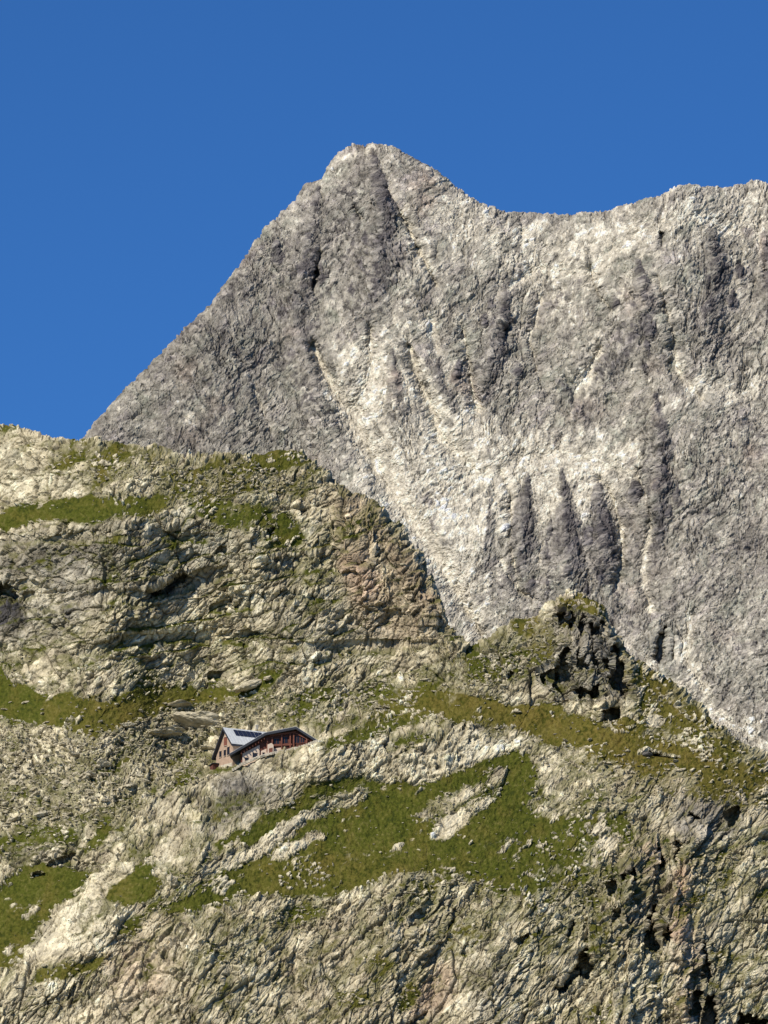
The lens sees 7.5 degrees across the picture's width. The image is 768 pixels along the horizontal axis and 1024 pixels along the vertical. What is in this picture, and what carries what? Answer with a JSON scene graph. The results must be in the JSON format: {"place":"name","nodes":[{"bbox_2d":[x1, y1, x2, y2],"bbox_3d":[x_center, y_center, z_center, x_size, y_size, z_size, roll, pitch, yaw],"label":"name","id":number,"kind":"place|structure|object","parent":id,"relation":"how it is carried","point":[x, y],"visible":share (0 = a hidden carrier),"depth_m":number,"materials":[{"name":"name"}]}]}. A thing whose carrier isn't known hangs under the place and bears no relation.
{"place":"outdoors","nodes":[
{"label":"outdoors","id":0,"kind":"place"},
{"bbox_2d":[0,424,767,1023],"bbox_3d":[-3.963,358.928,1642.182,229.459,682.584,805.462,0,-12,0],"label":"hillside","id":1,"kind":"structure","parent":0,"point":[298,610],"depth_m":1355.07,"materials":[{"name":"grey stone"}]},
{"bbox_2d":[9,780,18,785],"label":"boulder","id":2,"kind":"object","parent":1,"relation":"on","point":[13,782],"visible":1,"depth_m":1368.01,"materials":[{"name":"grey stone"}]},
{"bbox_2d":[10,816,20,821],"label":"boulder","id":3,"kind":"object","parent":1,"relation":"on","point":[16,818],"visible":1,"depth_m":1355.58,"materials":[{"name":"grey stone"}]},
{"bbox_2d":[28,787,40,791],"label":"boulder","id":4,"kind":"object","parent":1,"relation":"on","point":[33,789],"visible":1,"depth_m":1363.68,"materials":[{"name":"grey stone"}]},
{"bbox_2d":[33,810,48,816],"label":"boulder","id":5,"kind":"object","parent":1,"relation":"on","point":[41,813],"visible":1,"depth_m":1353.14,"materials":[{"name":"grey stone"}]},
{"bbox_2d":[60,779,69,784],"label":"boulder","id":6,"kind":"object","parent":1,"relation":"on","point":[65,781],"visible":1,"depth_m":1360.82,"materials":[{"name":"grey stone"}]},
{"bbox_2d":[69,750,79,757],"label":"boulder","id":7,"kind":"object","parent":1,"relation":"on","point":[74,754],"visible":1,"depth_m":1371.92,"materials":[{"name":"grey stone"}]},
{"bbox_2d":[89,795,96,800],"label":"boulder","id":8,"kind":"object","parent":1,"relation":"on","point":[92,797],"visible":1,"depth_m":1350.92,"materials":[{"name":"grey stone"}]},
{"bbox_2d":[89,772,99,776],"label":"boulder","id":9,"kind":"object","parent":1,"relation":"on","point":[93,774],"visible":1,"depth_m":1362.14,"materials":[{"name":"grey stone"}]},
{"bbox_2d":[96,757,112,767],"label":"boulder","id":10,"kind":"object","parent":1,"relation":"on","point":[103,762],"visible":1,"depth_m":1365.75,"materials":[{"name":"grey stone"}]},
{"bbox_2d":[121,722,134,728],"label":"boulder","id":11,"kind":"object","parent":1,"relation":"on","point":[126,725],"visible":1,"depth_m":1384.28,"materials":[{"name":"grey stone"}]},
{"bbox_2d":[133,773,144,777],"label":"boulder","id":12,"kind":"object","parent":1,"relation":"on","point":[138,775],"visible":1,"depth_m":1358.43,"materials":[{"name":"grey stone"}]},
{"bbox_2d":[139,778,150,782],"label":"boulder","id":13,"kind":"object","parent":1,"relation":"on","point":[145,780],"visible":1,"depth_m":1357.27,"materials":[{"name":"grey stone"}]},
{"bbox_2d":[148,725,185,738],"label":"boulder","id":14,"kind":"object","parent":1,"relation":"on","point":[168,732],"visible":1,"depth_m":1387.60,"materials":[{"name":"grey stone"}]},
{"bbox_2d":[167,873,177,885],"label":"boulder","id":15,"kind":"object","parent":1,"relation":"on","point":[171,879],"visible":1,"depth_m":1319.92,"materials":[{"name":"grey stone"}]},
{"bbox_2d":[167,699,191,706],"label":"boulder","id":16,"kind":"object","parent":1,"relation":"on","point":[180,703],"visible":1,"depth_m":1398.98,"materials":[{"name":"grey stone"}]},
{"bbox_2d":[171,711,219,729],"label":"boulder","id":17,"kind":"object","parent":1,"relation":"on","point":[189,719],"visible":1,"depth_m":1393.46,"materials":[{"name":"grey stone"}]},
{"bbox_2d":[200,746,214,750],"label":"boulder","id":18,"kind":"object","parent":1,"relation":"on","point":[209,748],"visible":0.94,"depth_m":1385.96,"materials":[{"name":"grey stone"}]},
{"bbox_2d":[232,679,261,692],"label":"boulder","id":19,"kind":"object","parent":1,"relation":"on","point":[249,685],"visible":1,"depth_m":1394.88,"materials":[{"name":"grey stone"}]},
{"bbox_2d":[208,724,317,769],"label":"mountain hut","id":20,"kind":"object","parent":1,"relation":"on","point":[233,747],"visible":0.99,"depth_m":1359.82,"materials":[{"name":"paint"}]},
{"bbox_2d":[273,738,279,744],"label":"window","id":21,"kind":"structure","parent":20,"relation":"in","point":[276,740],"depth_m":1359.74,"materials":[{"name":"blue glass"}]},
{"bbox_2d":[282,736,287,743],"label":"window","id":22,"kind":"structure","parent":20,"relation":"in","point":[284,738],"depth_m":1359.74,"materials":[{"name":"blue glass"}]},
{"bbox_2d":[294,735,299,743],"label":"window","id":23,"kind":"structure","parent":20,"relation":"in","point":[296,737],"depth_m":1359.74,"materials":[{"name":"blue glass"}]},
{"bbox_2d":[263,675,271,680],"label":"boulder","id":24,"kind":"object","parent":1,"relation":"on","point":[267,678],"visible":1,"depth_m":1395.88,"materials":[{"name":"grey stone"}]},
{"bbox_2d":[232,740,316,770],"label":"terrace wall","id":25,"kind":"structure","parent":1,"relation":"on","point":[258,757],"depth_m":1357.48,"materials":[{"name":"stone"}]},
{"bbox_2d":[333,794,348,797],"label":"boulder","id":26,"kind":"object","parent":1,"relation":"on","point":[342,796],"visible":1,"depth_m":1350.62,"materials":[{"name":"grey stone"}]},
{"bbox_2d":[0,446,766,1019],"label":"scree","id":27,"kind":"structure","parent":1,"relation":"on","point":[186,766],"depth_m":1368.70,"materials":[{"name":"grey stone"}]},
{"bbox_2d":[642,752,652,756],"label":"boulder","id":28,"kind":"object","parent":1,"relation":"on","point":[648,754],"visible":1,"depth_m":1364.91,"materials":[{"name":"grey stone"}]},
{"bbox_2d":[0,0,767,440],"label":"sky","id":29,"kind":"structure","parent":0,"point":[147,146],"materials":[{"name":"blue"}]},
{"bbox_2d":[79,142,767,750],"bbox_3d":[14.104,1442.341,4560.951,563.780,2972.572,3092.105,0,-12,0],"label":"mountain","id":30,"kind":"structure","parent":0,"point":[503,416],"depth_m":3588.49,"materials":[{"name":"stone"}]}
]}

